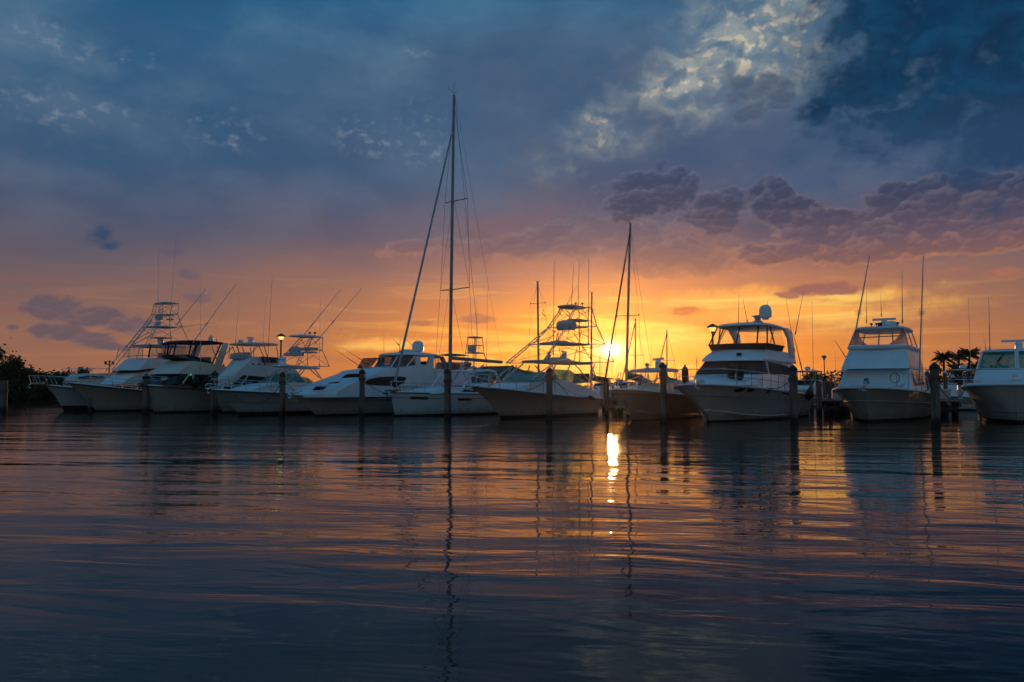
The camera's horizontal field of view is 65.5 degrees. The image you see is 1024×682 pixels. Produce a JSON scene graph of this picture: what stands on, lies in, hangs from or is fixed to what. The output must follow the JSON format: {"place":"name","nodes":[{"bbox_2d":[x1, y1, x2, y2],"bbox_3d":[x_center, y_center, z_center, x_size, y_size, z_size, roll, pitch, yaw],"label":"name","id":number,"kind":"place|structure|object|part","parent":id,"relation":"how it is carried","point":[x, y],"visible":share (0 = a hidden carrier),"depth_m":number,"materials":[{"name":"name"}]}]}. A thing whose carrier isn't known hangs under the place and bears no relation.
{"place":"outdoors","nodes":[
{"label":"outdoors","id":0,"kind":"place"},
{"bbox_2d":[8,397,57,400],"bbox_3d":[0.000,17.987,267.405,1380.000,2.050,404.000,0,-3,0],"label":"land","id":1,"kind":"structure","parent":0,"point":[41,399],"depth_m":107.01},
{"bbox_2d":[0,337,9,364],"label":"mangrove tree","id":2,"kind":"object","parent":1,"relation":"on","point":[2,354],"visible":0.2,"depth_m":108.22,"materials":[{"name":"green plant"}]},
{"bbox_2d":[39,371,64,396],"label":"mangrove tree","id":3,"kind":"object","parent":1,"relation":"on","point":[58,380],"visible":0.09,"depth_m":109.18,"materials":[{"name":"green plant"}]},
{"bbox_2d":[52,369,68,385],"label":"mangrove tree","id":4,"kind":"object","parent":1,"relation":"on","point":[59,374],"visible":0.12,"depth_m":111.36,"materials":[{"name":"green plant"}]},
{"bbox_2d":[57,367,74,375],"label":"mangrove tree","id":5,"kind":"object","parent":1,"relation":"on","point":[68,372],"visible":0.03,"depth_m":113.84,"materials":[{"name":"green plant"}]},
{"bbox_2d":[8,384,140,400],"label":"mangrove growth","id":6,"kind":"object","parent":1,"relation":"on","point":[50,396],"visible":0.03,"depth_m":106.67,"materials":[{"name":"green plant"}]},
{"bbox_2d":[77,366,91,373],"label":"mangrove tree","id":7,"kind":"object","parent":1,"relation":"on","point":[81,370],"visible":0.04,"depth_m":115.58,"materials":[{"name":"green plant"}]},
{"bbox_2d":[104,360,114,372],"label":"floodlight pole","id":8,"kind":"object","parent":1,"relation":"on","point":[106,362],"visible":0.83,"depth_m":134.91,"materials":[{"name":"black metal"}]},
{"bbox_2d":[128,360,977,391],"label":"shrub growth","id":9,"kind":"object","parent":1,"relation":"on","point":[956,373],"visible":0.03,"depth_m":89.16,"materials":[{"name":"green plant"}]},
{"bbox_2d":[805,370,827,386],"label":"tree","id":10,"kind":"object","parent":1,"relation":"on","point":[819,375],"visible":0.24,"depth_m":104.40,"materials":[{"name":"green plant"}]},
{"bbox_2d":[821,355,826,375],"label":"lamp post","id":11,"kind":"object","parent":1,"relation":"on","point":[824,357],"visible":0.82,"depth_m":118.89,"materials":[{"name":"black metal"}]},
{"bbox_2d":[931,350,957,370],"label":"palm tree","id":12,"kind":"object","parent":1,"relation":"on","point":[943,357],"visible":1,"depth_m":83.88,"materials":[{"name":"green plant"}]},
{"bbox_2d":[946,361,962,372],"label":"palm tree","id":13,"kind":"object","parent":1,"relation":"on","point":[949,364],"visible":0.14,"depth_m":91.85,"materials":[{"name":"green plant"}]},
{"bbox_2d":[951,351,971,373],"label":"palm tree","id":14,"kind":"object","parent":1,"relation":"on","point":[958,357],"visible":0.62,"depth_m":87.72,"materials":[{"name":"green plant"}]},
{"bbox_2d":[956,347,979,375],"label":"palm tree","id":15,"kind":"object","parent":1,"relation":"on","point":[966,352],"visible":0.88,"depth_m":85.84,"materials":[{"name":"green plant"}]},
{"bbox_2d":[0,401,1023,681],"bbox_3d":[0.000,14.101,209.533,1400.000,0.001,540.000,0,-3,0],"label":"water","id":16,"kind":"structure","parent":0,"point":[236,547],"depth_m":8.70,"materials":[{"name":"blue liquid"}]},
{"bbox_2d":[0,380,8,411],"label":"mooring pile","id":17,"kind":"object","parent":16,"relation":"in","point":[4,390],"visible":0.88,"depth_m":57.27,"materials":[{"name":"brown wood"}]},
{"bbox_2d":[0,350,22,379],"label":"mangrove tree","id":18,"kind":"object","parent":16,"relation":"in","point":[7,360],"visible":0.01,"depth_m":106.29,"materials":[{"name":"green plant"}]},
{"bbox_2d":[0,355,26,400],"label":"mangrove tree","id":19,"kind":"object","parent":16,"relation":"in","point":[8,368],"visible":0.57,"depth_m":103.25,"materials":[{"name":"green plant"}]},
{"bbox_2d":[8,364,43,400],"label":"mangrove tree","id":20,"kind":"object","parent":16,"relation":"in","point":[22,380],"visible":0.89,"depth_m":103.12,"materials":[{"name":"green plant"}]},
{"bbox_2d":[26,370,53,400],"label":"mangrove tree","id":21,"kind":"object","parent":16,"relation":"in","point":[44,389],"visible":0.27,"depth_m":105.59,"materials":[{"name":"green plant"}]},
{"bbox_2d":[28,368,127,410],"bbox_3d":[-32.504,4.004,61.735,3.892,3.770,9.362,-2,-4,35],"label":"cabin cruiser","id":22,"kind":"object","parent":16,"relation":"on","point":[69,398],"visible":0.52,"depth_m":59.98,"materials":[{"name":"paint"}]},
{"bbox_2d":[79,376,103,378],"bbox_3d":[-31.956,2.753,60.485,0.061,0.241,1.932,-2,-4,35],"label":"cabin window","id":23,"kind":"structure","parent":22,"relation":"in","point":[83,377],"depth_m":60.52,"materials":[{"name":"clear glass"}]},
{"bbox_2d":[87,398,91,412],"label":"mooring pile","id":24,"kind":"object","parent":16,"relation":"in","point":[89,405],"visible":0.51,"depth_m":56.35,"materials":[{"name":"brown wood"}]},
{"bbox_2d":[62,246,208,411],"bbox_3d":[-28.249,-1.206,62.016,4.382,14.204,12.742,-2,-4,35],"label":"sportfishing boat","id":25,"kind":"object","parent":16,"relation":"on","point":[111,398],"visible":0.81,"depth_m":59.58,"materials":[{"name":"paint"}]},
{"bbox_2d":[142,373,150,412],"bbox_3d":[-25.266,4.214,54.940,0.550,3.951,0.564,0,-3,-2],"label":"mooring pile","id":26,"kind":"object","parent":16,"relation":"in","point":[145,396],"visible":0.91,"depth_m":54.79,"materials":[{"name":"brown wood"}]},
{"bbox_2d":[134,281,236,412],"bbox_3d":[-22.387,0.728,59.661,4.320,10.066,12.109,-2,-4,35],"label":"motor yacht","id":27,"kind":"object","parent":16,"relation":"on","point":[172,389],"visible":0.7,"depth_m":56.45,"materials":[{"name":"paint"}]},
{"bbox_2d":[201,376,208,387],"bbox_3d":[-21.794,2.934,56.677,0.620,0.840,0.604,0,-3,0],"label":"fender","id":28,"kind":"object","parent":27,"relation":"attached to","point":[204,379],"visible":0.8,"depth_m":56.53,"materials":[{"name":"black rubber"}]},
{"bbox_2d":[210,371,218,413],"bbox_3d":[-19.761,4.010,52.847,0.488,4.111,0.500,-1,-4,19],"label":"mooring pile","id":29,"kind":"object","parent":16,"relation":"in","point":[213,407],"visible":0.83,"depth_m":52.71,"materials":[{"name":"brown wood"}]},
{"bbox_2d":[200,287,304,412],"bbox_3d":[-17.631,0.634,59.041,4.382,10.181,11.421,-2,-4,35],"label":"sportfishing boat","id":30,"kind":"object","parent":16,"relation":"on","point":[240,366],"visible":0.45,"depth_m":56.15,"materials":[{"name":"paint"}]},
{"bbox_3d":[-21.007,2.824,57.228,0.111,0.658,3.148,-2,-4,35],"label":"side window","id":31,"kind":"part","parent":30,"relation":"part of","materials":[{"name":"black glass"}]},
{"bbox_3d":[-18.055,2.702,55.165,0.111,0.658,3.148,-2,-4,35],"label":"side window","id":32,"kind":"part","parent":30,"relation":"part of","materials":[{"name":"black glass"}]},
{"bbox_2d":[279,372,285,415],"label":"mooring pile","id":33,"kind":"object","parent":16,"relation":"in","point":[282,381],"visible":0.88,"depth_m":49.22,"materials":[{"name":"brown wood"}]},
{"bbox_2d":[234,386,279,404],"bbox_3d":[-15.914,3.240,49.531,3.417,1.450,0.040,0,-3,6],"label":"mooring line","id":34,"kind":"object","parent":33,"relation":"attached to","point":[257,403],"visible":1,"depth_m":49.48,"materials":[{"name":"brown fabric"}]},
{"bbox_2d":[206,288,361,414],"bbox_3d":[-15.291,0.642,54.022,3.892,9.574,12.052,-2,-4,35],"label":"sportfishing boat","id":35,"kind":"object","parent":16,"relation":"on","point":[259,392],"visible":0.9,"depth_m":51.98,"materials":[{"name":"paint"}]},
{"bbox_2d":[359,369,365,416],"bbox_3d":[-8.975,3.707,47.602,0.419,4.099,0.409,2,-4,-34],"label":"mooring pile","id":36,"kind":"object","parent":16,"relation":"in","point":[362,379],"visible":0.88,"depth_m":47.52,"materials":[{"name":"brown wood"}]},
{"bbox_2d":[286,339,471,415],"bbox_3d":[-8.816,2.031,54.122,4.490,6.812,15.957,-2,-4,35],"label":"motor yacht","id":37,"kind":"object","parent":16,"relation":"on","point":[336,394],"visible":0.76,"depth_m":51.47,"materials":[{"name":"paint"}]},
{"bbox_2d":[365,376,405,385],"bbox_3d":[-8.189,2.599,51.633,0.102,0.621,3.966,-2,-4,35],"label":"side window","id":38,"kind":"structure","parent":37,"relation":"in","point":[382,381],"depth_m":51.54,"materials":[{"name":"black glass"}]},
{"bbox_2d":[382,89,502,416],"bbox_3d":[-4.213,-6.100,52.861,4.025,22.898,10.857,-3,-4,40],"label":"sailboat","id":39,"kind":"object","parent":16,"relation":"on","point":[423,401],"visible":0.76,"depth_m":51.45,"materials":[{"name":"paint"}]},
{"bbox_2d":[410,396,427,398],"bbox_3d":[-5.741,3.519,49.203,1.201,0.187,0.103,2,-4,-29],"label":"hull window","id":40,"kind":"structure","parent":39,"relation":"in","point":[410,396],"depth_m":49.16,"materials":[{"name":"black glass"}]},
{"bbox_2d":[458,398,471,400],"bbox_3d":[-3.032,3.742,51.074,1.069,0.164,0.104,3,-4,-40],"label":"hull window","id":41,"kind":"structure","parent":39,"relation":"in","point":[459,399],"depth_m":51.04,"materials":[{"name":"black glass"}]},
{"bbox_2d":[443,368,451,418],"bbox_3d":[-3.708,3.597,45.759,0.478,4.103,0.485,1,-4,-16],"label":"mooring pile","id":42,"kind":"object","parent":16,"relation":"in","point":[447,380],"visible":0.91,"depth_m":45.64,"materials":[{"name":"brown wood"}]},
{"bbox_2d":[435,354,467,369],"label":"cabin cruiser","id":43,"kind":"object","parent":16,"relation":"on","point":[455,365],"visible":0.06,"depth_m":81.06,"materials":[{"name":"paint"}]},
{"bbox_2d":[463,361,471,369],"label":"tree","id":44,"kind":"object","parent":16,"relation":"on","point":[470,364],"visible":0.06,"depth_m":124.42,"materials":[{"name":"green plant"}]},
{"bbox_2d":[459,286,487,368],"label":"sportfishing boat","id":45,"kind":"object","parent":16,"relation":"on","point":[469,347],"visible":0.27,"depth_m":73.56,"materials":[{"name":"paint"}]},
{"bbox_2d":[470,366,521,385],"bbox_3d":[-1.236,4.110,66.018,3.794,4.062,10.543,-2,-4,35],"label":"cabin cruiser","id":46,"kind":"object","parent":16,"relation":"on","point":[499,370],"visible":0.06,"depth_m":64.19,"materials":[{"name":"paint"}]},
{"bbox_2d":[522,280,548,371],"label":"sailboat","id":47,"kind":"object","parent":16,"relation":"on","point":[538,350],"visible":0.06,"depth_m":92.37,"materials":[{"name":"paint"}]},
{"bbox_2d":[465,257,613,417],"bbox_3d":[1.784,-0.287,49.443,4.258,10.891,14.242,-2,-4,35],"label":"sportfishing boat","id":48,"kind":"object","parent":16,"relation":"on","point":[509,395],"visible":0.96,"depth_m":48.54,"materials":[{"name":"paint"}]},
{"bbox_2d":[546,367,552,419],"bbox_3d":[2.064,3.482,43.786,0.429,4.101,0.440,2,-4,-27],"label":"mooring pile","id":49,"kind":"object","parent":16,"relation":"in","point":[549,375],"visible":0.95,"depth_m":43.68,"materials":[{"name":"brown wood"}]},
{"bbox_2d":[577,291,611,404],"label":"sailboat","id":50,"kind":"object","parent":16,"relation":"on","point":[599,378],"visible":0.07,"depth_m":84.22,"materials":[{"name":"paint"}]},
{"bbox_2d":[602,382,605,410],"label":"mooring pile","id":51,"kind":"object","parent":16,"relation":"in","point":[604,392],"visible":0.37,"depth_m":61.73,"materials":[{"name":"brown wood"}]},
{"bbox_2d":[592,378,617,389],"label":"cabin cruiser","id":52,"kind":"object","parent":16,"relation":"on","point":[597,385],"visible":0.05,"depth_m":107.50,"materials":[{"name":"paint"}]},
{"bbox_2d":[606,378,608,416],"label":"mooring pile","id":53,"kind":"object","parent":16,"relation":"in","point":[607,397],"visible":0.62,"depth_m":48.31,"materials":[{"name":"brown wood"}]},
{"bbox_2d":[601,399,626,414],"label":"finger pier","id":54,"kind":"structure","parent":16,"relation":"on","point":[613,403],"depth_m":51.52,"materials":[{"name":"brown wood"}]},
{"bbox_2d":[609,382,637,388],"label":"cabin cruiser","id":55,"kind":"object","parent":16,"relation":"on","point":[633,385],"visible":0.03,"depth_m":94.62,"materials":[{"name":"paint"}]},
{"bbox_2d":[604,221,653,409],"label":"sailboat","id":56,"kind":"object","parent":16,"relation":"on","point":[628,375],"visible":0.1,"depth_m":68.14,"materials":[{"name":"paint"}]},
{"bbox_2d":[620,318,647,386],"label":"sailboat","id":57,"kind":"object","parent":16,"relation":"on","point":[635,355],"visible":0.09,"depth_m":96.09,"materials":[{"name":"paint"}]},
{"bbox_2d":[609,357,702,420],"bbox_3d":[8.767,2.575,46.472,3.247,4.827,12.169,-2,-4,33],"label":"boat","id":58,"kind":"object","parent":16,"relation":"on","point":[641,402],"visible":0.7,"depth_m":43.80,"materials":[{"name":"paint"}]},
{"bbox_2d":[659,362,666,421],"bbox_3d":[7.860,3.237,41.355,0.436,4.304,0.447,0,-3,-4],"label":"mooring pile","id":59,"kind":"object","parent":16,"relation":"in","point":[663,391],"visible":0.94,"depth_m":41.26,"materials":[{"name":"brown wood"}]},
{"bbox_2d":[655,328,677,382],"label":"sailboat","id":60,"kind":"object","parent":16,"relation":"on","point":[667,360],"visible":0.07,"depth_m":100.12,"materials":[{"name":"paint"}]},
{"bbox_2d":[674,291,814,421],"bbox_3d":[13.033,0.965,45.089,5.806,7.879,14.390,-2,-4,33],"label":"motor yacht","id":61,"kind":"object","parent":16,"relation":"on","point":[711,391],"visible":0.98,"depth_m":43.25,"materials":[{"name":"paint"}]},
{"bbox_2d":[682,364,688,383],"bbox_3d":[9.303,1.806,42.800,0.380,1.090,0.370,0,-3,0],"label":"fender","id":62,"kind":"object","parent":61,"relation":"attached to","point":[685,380],"visible":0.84,"depth_m":42.66,"materials":[{"name":"black rubber"}]},
{"bbox_2d":[727,362,734,378],"bbox_3d":[11.322,1.595,41.141,0.400,1.020,0.390,0,-3,0],"label":"fender","id":63,"kind":"object","parent":61,"relation":"hanging from","point":[731,372],"visible":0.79,"depth_m":40.99,"materials":[{"name":"black rubber"}]},
{"bbox_2d":[736,362,743,380],"bbox_3d":[11.701,1.583,40.895,0.400,1.020,0.390,0,-3,0],"label":"fender","id":64,"kind":"object","parent":61,"relation":"hanging from","point":[739,366],"visible":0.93,"depth_m":40.75,"materials":[{"name":"black rubber"}]},
{"bbox_2d":[768,362,782,374],"bbox_3d":[14.879,1.549,45.011,0.134,0.660,2.650,-2,-4,33],"label":"side window","id":65,"kind":"structure","parent":61,"relation":"in","point":[774,368],"depth_m":44.79,"materials":[{"name":"black glass"}]},
{"bbox_2d":[779,364,788,374],"bbox_3d":[16.012,1.677,46.745,0.127,0.610,2.100,-2,-4,33],"label":"side window","id":66,"kind":"structure","parent":61,"relation":"in","point":[784,369],"depth_m":46.60,"materials":[{"name":"black glass"}]},
{"bbox_2d":[804,388,813,400],"bbox_3d":[17.713,3.182,47.520,0.600,0.760,0.585,0,-3,0],"label":"fender","id":67,"kind":"object","parent":61,"relation":"attached to","point":[809,396],"visible":0.92,"depth_m":47.33,"materials":[{"name":"black rubber"}]},
{"bbox_2d":[603,397,972,413],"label":"dock walkway","id":68,"kind":"structure","parent":16,"relation":"in","point":[965,401],"depth_m":53.26,"materials":[{"name":"brown wood"}]},
{"bbox_2d":[276,333,285,356],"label":"lamp post","id":69,"kind":"object","parent":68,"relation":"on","point":[281,336],"visible":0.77,"depth_m":72.51,"materials":[{"name":"black metal"}]},
{"bbox_2d":[600,382,602,397],"bbox_3d":[6.974,3.800,61.873,0.340,1.193,0.323,-1,-4,20],"label":"power pedestal","id":70,"kind":"object","parent":68,"relation":"on","point":[601,388],"visible":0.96,"depth_m":61.77,"materials":[{"name":"black plastic"}]},
{"bbox_2d":[706,323,717,343],"bbox_3d":[15.095,1.475,59.817,0.900,5.594,0.886,0,-3,0],"label":"lamp post","id":71,"kind":"object","parent":68,"relation":"on","point":[712,327],"visible":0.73,"depth_m":59.82,"materials":[{"name":"black metal"}]},
{"bbox_2d":[798,389,813,397],"bbox_3d":[21.184,3.822,58.050,1.600,0.660,0.680,-1,-4,20],"label":"dock box","id":72,"kind":"object","parent":68,"relation":"on","point":[802,390],"visible":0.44,"depth_m":57.77,"materials":[{"name":"white plastic"}]},
{"bbox_2d":[832,392,838,397],"bbox_3d":[23.752,3.767,57.127,1.600,0.660,0.680,-1,-4,20],"label":"dock box","id":73,"kind":"object","parent":68,"relation":"on","point":[834,395],"visible":0.08,"depth_m":57.03,"materials":[{"name":"white plastic"}]},
{"bbox_2d":[927,389,950,398],"bbox_3d":[29.436,3.647,55.084,1.600,0.660,0.680,-1,-4,20],"label":"dock box","id":74,"kind":"object","parent":68,"relation":"on","point":[947,392],"visible":0.31,"depth_m":54.66,"materials":[{"name":"white plastic"}]},
{"bbox_2d":[957,381,962,398],"bbox_3d":[30.117,3.310,53.556,0.340,1.193,0.323,-1,-4,20],"label":"power pedestal","id":75,"kind":"object","parent":68,"relation":"on","point":[959,389],"visible":0.96,"depth_m":53.47,"materials":[{"name":"white plastic"}]},
{"bbox_2d":[788,364,798,423],"bbox_3d":[13.938,3.217,39.401,0.469,4.112,0.481,2,-4,-36],"label":"mooring pile","id":76,"kind":"object","parent":16,"relation":"in","point":[793,380],"visible":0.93,"depth_m":39.28,"materials":[{"name":"brown wood"}]},
{"bbox_2d":[809,382,813,412],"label":"mooring pile","id":77,"kind":"object","parent":16,"relation":"in","point":[812,402],"visible":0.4,"depth_m":55.74,"materials":[{"name":"brown wood"}]},
{"bbox_2d":[797,320,827,406],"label":"cabin cruiser","id":78,"kind":"object","parent":16,"relation":"on","point":[800,383],"visible":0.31,"depth_m":74.39,"materials":[{"name":"paint"}]},
{"bbox_2d":[816,383,818,413],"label":"mooring pile","id":79,"kind":"object","parent":16,"relation":"in","point":[817,401],"visible":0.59,"depth_m":52.80,"materials":[{"name":"brown wood"}]},
{"bbox_2d":[818,382,821,415],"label":"mooring pile","id":80,"kind":"object","parent":16,"relation":"in","point":[820,395],"visible":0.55,"depth_m":49.79,"materials":[{"name":"brown wood"}]},
{"bbox_2d":[822,380,826,411],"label":"mooring pile","id":81,"kind":"object","parent":16,"relation":"in","point":[824,388],"visible":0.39,"depth_m":57.81,"materials":[{"name":"brown wood"}]},
{"bbox_2d":[828,381,831,399],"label":"mooring pile","id":82,"kind":"object","parent":16,"relation":"in","point":[829,390],"visible":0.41,"depth_m":53.79,"materials":[{"name":"brown wood"}]},
{"bbox_2d":[820,399,850,416],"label":"finger pier","id":83,"kind":"structure","parent":16,"relation":"on","point":[837,407],"depth_m":48.80,"materials":[{"name":"brown wood"}]},
{"bbox_2d":[832,256,930,421],"bbox_3d":[20.731,-0.005,45.261,5.412,9.835,12.892,-2,-4,33],"label":"sportfishing boat","id":84,"kind":"object","parent":16,"relation":"on","point":[882,382],"visible":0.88,"depth_m":43.00,"materials":[{"name":"paint"}]},
{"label":"side window","id":85,"kind":"part","parent":84,"relation":"part of","materials":[{"name":"black glass"}]},
{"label":"side window","id":86,"kind":"part","parent":84,"relation":"part of","materials":[{"name":"black glass"}]},
{"bbox_2d":[925,369,929,388],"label":"mooring pile","id":87,"kind":"object","parent":16,"relation":"in","point":[926,372],"visible":0.41,"depth_m":73.81,"materials":[{"name":"brown wood"}]},
{"bbox_2d":[929,362,940,426],"bbox_3d":[19.155,3.009,36.007,0.486,4.129,0.475,1,-4,-19],"label":"mooring pile","id":88,"kind":"object","parent":16,"relation":"in","point":[934,376],"visible":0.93,"depth_m":35.89,"materials":[{"name":"brown wood"}]},
{"bbox_2d":[940,387,965,399],"bbox_3d":[21.609,2.331,39.072,0.047,1.156,7.808,-3,-4,39],"label":"mooring line","id":89,"kind":"object","parent":88,"relation":"attached to","point":[950,398],"visible":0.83,"depth_m":38.86,"materials":[{"name":"brown fabric"}]},
{"bbox_2d":[943,370,948,410],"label":"mooring pile","id":90,"kind":"object","parent":16,"relation":"in","point":[945,384],"visible":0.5,"depth_m":59.84,"materials":[{"name":"brown wood"}]},
{"bbox_2d":[940,400,960,417],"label":"finger pier","id":91,"kind":"structure","parent":16,"relation":"on","point":[953,407],"depth_m":46.60,"materials":[{"name":"brown wood"}]},
{"bbox_2d":[940,376,976,410],"bbox_3d":[33.821,4.343,62.344,7.543,3.165,3.010,1,-3,-10],"label":"cabin cruiser","id":92,"kind":"object","parent":16,"relation":"on","point":[952,387],"visible":0.13,"depth_m":61.36,"materials":[{"name":"paint"}]},
{"bbox_2d":[947,298,975,382],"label":"cabin cruiser","id":93,"kind":"object","parent":16,"relation":"on","point":[962,367],"visible":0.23,"depth_m":69.06,"materials":[{"name":"paint"}]},
{"bbox_2d":[960,297,1023,422],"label":"express cruiser","id":94,"kind":"object","parent":16,"relation":"on","point":[994,390],"visible":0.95,"depth_m":41.63,"materials":[{"name":"paint"}]},
{"bbox_2d":[0,0,1023,388],"label":"sky","id":95,"kind":"structure","parent":0,"point":[757,153],"materials":[{"name":"blue"}]}
]}

